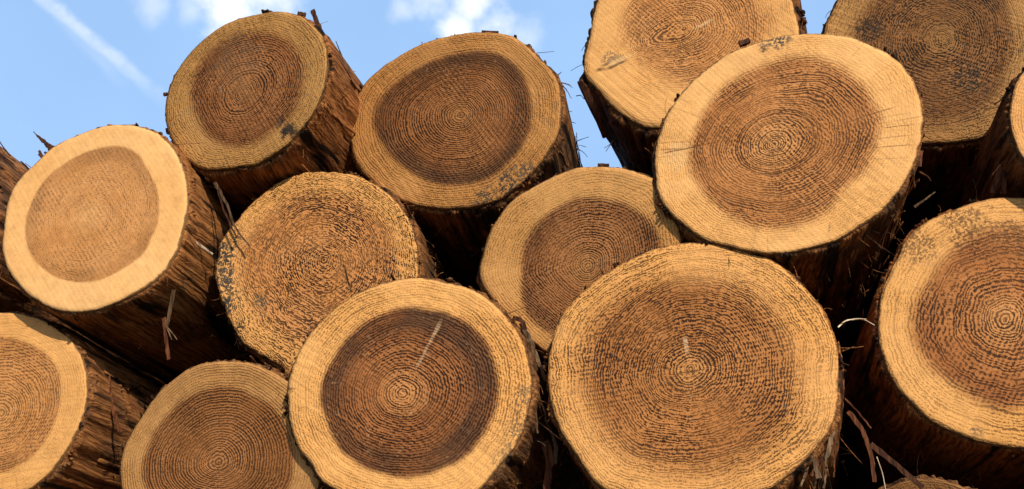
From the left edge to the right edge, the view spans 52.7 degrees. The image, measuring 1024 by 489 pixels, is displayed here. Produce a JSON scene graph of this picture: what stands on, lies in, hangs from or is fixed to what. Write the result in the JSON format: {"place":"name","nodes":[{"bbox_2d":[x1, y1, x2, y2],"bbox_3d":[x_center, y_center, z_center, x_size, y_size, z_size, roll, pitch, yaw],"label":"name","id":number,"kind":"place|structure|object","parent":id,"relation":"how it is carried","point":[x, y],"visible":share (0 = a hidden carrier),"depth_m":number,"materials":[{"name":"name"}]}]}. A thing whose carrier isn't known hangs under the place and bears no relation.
{"place":"outdoors","nodes":[
{"label":"outdoors","id":0,"kind":"place"},
{"bbox_2d":[0,0,835,168],"label":"sky","id":1,"kind":"structure","parent":0,"point":[69,69],"materials":[{"name":"blue"}]},
{"bbox_3d":[0.536,1.733,3.372,0.408,0.433,3.500,5,-23,13],"label":"log","id":2,"kind":"object","parent":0,"visible":0},
{"bbox_3d":[0.336,1.379,3.732,0.327,0.341,3.607,-4,-25,9],"label":"log","id":3,"kind":"object","parent":2,"relation":"on","visible":0},
{"bbox_2d":[283,272,592,488],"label":"log","id":4,"kind":"object","parent":3,"relation":"on","point":[409,382],"visible":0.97,"depth_m":2.01,"materials":[{"name":"brown wood"}]},
{"bbox_3d":[0.728,1.978,3.066,0.465,0.438,3.500,-32,-26,-4],"label":"log","id":5,"kind":"object","parent":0,"visible":0},
{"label":"log","id":6,"kind":"object","parent":5,"relation":"on","visible":0},
{"bbox_2d":[539,238,923,488],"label":"log","id":7,"kind":"object","parent":6,"relation":"on","point":[692,365],"visible":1,"depth_m":1.94,"materials":[{"name":"brown wood"}]},
{"bbox_2d":[476,163,684,374],"bbox_3d":[0.466,0.778,3.712,0.509,0.506,3.668,-4,-25,9],"label":"log","id":8,"kind":"object","parent":7,"relation":"on","point":[552,243],"visible":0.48,"depth_m":2.16,"materials":[{"name":"brown wood"}]},
{"bbox_2d":[350,30,587,290],"bbox_3d":[0.169,0.455,3.921,0.598,0.505,3.662,-4,-25,9],"label":"log","id":9,"kind":"object","parent":8,"relation":"on","point":[460,142],"visible":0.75,"depth_m":2.34,"materials":[{"name":"brown wood"}]},
{"bbox_2d":[645,34,934,360],"bbox_3d":[0.873,0.531,3.703,0.618,0.595,3.610,-4,-25,9],"label":"log","id":10,"kind":"object","parent":7,"relation":"on","point":[800,155],"visible":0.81,"depth_m":2.10,"materials":[{"name":"brown wood"}]},
{"bbox_2d":[571,0,806,176],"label":"log","id":11,"kind":"object","parent":10,"relation":"on","point":[643,61],"visible":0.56,"depth_m":2.38,"materials":[{"name":"brown wood"}]},
{"bbox_2d":[878,449,977,488],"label":"log","id":12,"kind":"object","parent":6,"relation":"on","point":[931,482],"visible":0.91,"depth_m":1.90,"materials":[{"name":"brown wood"}]},
{"bbox_2d":[836,180,1023,488],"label":"log","id":13,"kind":"object","parent":12,"relation":"on","point":[935,370],"visible":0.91,"depth_m":1.98,"materials":[{"name":"brown wood"}]},
{"bbox_2d":[945,59,1023,209],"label":"log","id":14,"kind":"object","parent":13,"relation":"on","point":[996,170],"visible":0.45,"depth_m":2.09,"materials":[{"name":"brown wood"}]},
{"bbox_2d":[821,0,1023,372],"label":"log","id":15,"kind":"object","parent":14,"relation":"on","point":[958,60],"visible":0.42,"depth_m":2.34,"materials":[{"name":"brown wood"}]},
{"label":"log","id":16,"kind":"object","parent":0,"visible":0},
{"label":"log","id":17,"kind":"object","parent":16,"relation":"on","visible":0},
{"bbox_2d":[0,142,165,385],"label":"log","id":18,"kind":"object","parent":17,"relation":"on","point":[13,171],"visible":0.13,"depth_m":2.71,"materials":[{"name":"brown wood"}]},
{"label":"log","id":19,"kind":"object","parent":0,"visible":0},
{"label":"log","id":20,"kind":"object","parent":19,"relation":"on","visible":0},
{"bbox_2d":[0,304,163,488],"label":"log","id":21,"kind":"object","parent":20,"relation":"on","point":[74,405],"visible":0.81,"depth_m":2.26,"materials":[{"name":"brown wood"}]},
{"bbox_2d":[0,123,264,383],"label":"log","id":22,"kind":"object","parent":21,"relation":"on","point":[112,237],"visible":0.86,"depth_m":2.35,"materials":[{"name":"brown wood"}]},
{"bbox_2d":[119,356,328,488],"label":"log","id":23,"kind":"object","parent":20,"relation":"on","point":[219,424],"visible":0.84,"depth_m":2.13,"materials":[{"name":"brown wood"}]},
{"bbox_2d":[211,170,456,375],"bbox_3d":[-0.123,0.793,3.888,0.574,0.601,3.605,-4,-25,9],"label":"log","id":24,"kind":"object","parent":23,"relation":"on","point":[320,241],"visible":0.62,"depth_m":2.29,"materials":[{"name":"brown wood"}]},
{"bbox_2d":[163,9,362,215],"bbox_3d":[-0.158,0.411,3.962,0.527,0.579,3.688,-6,-25,14],"label":"log","id":25,"kind":"object","parent":24,"relation":"on","point":[263,102],"visible":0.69,"depth_m":2.40,"materials":[{"name":"brown wood"}]}
]}

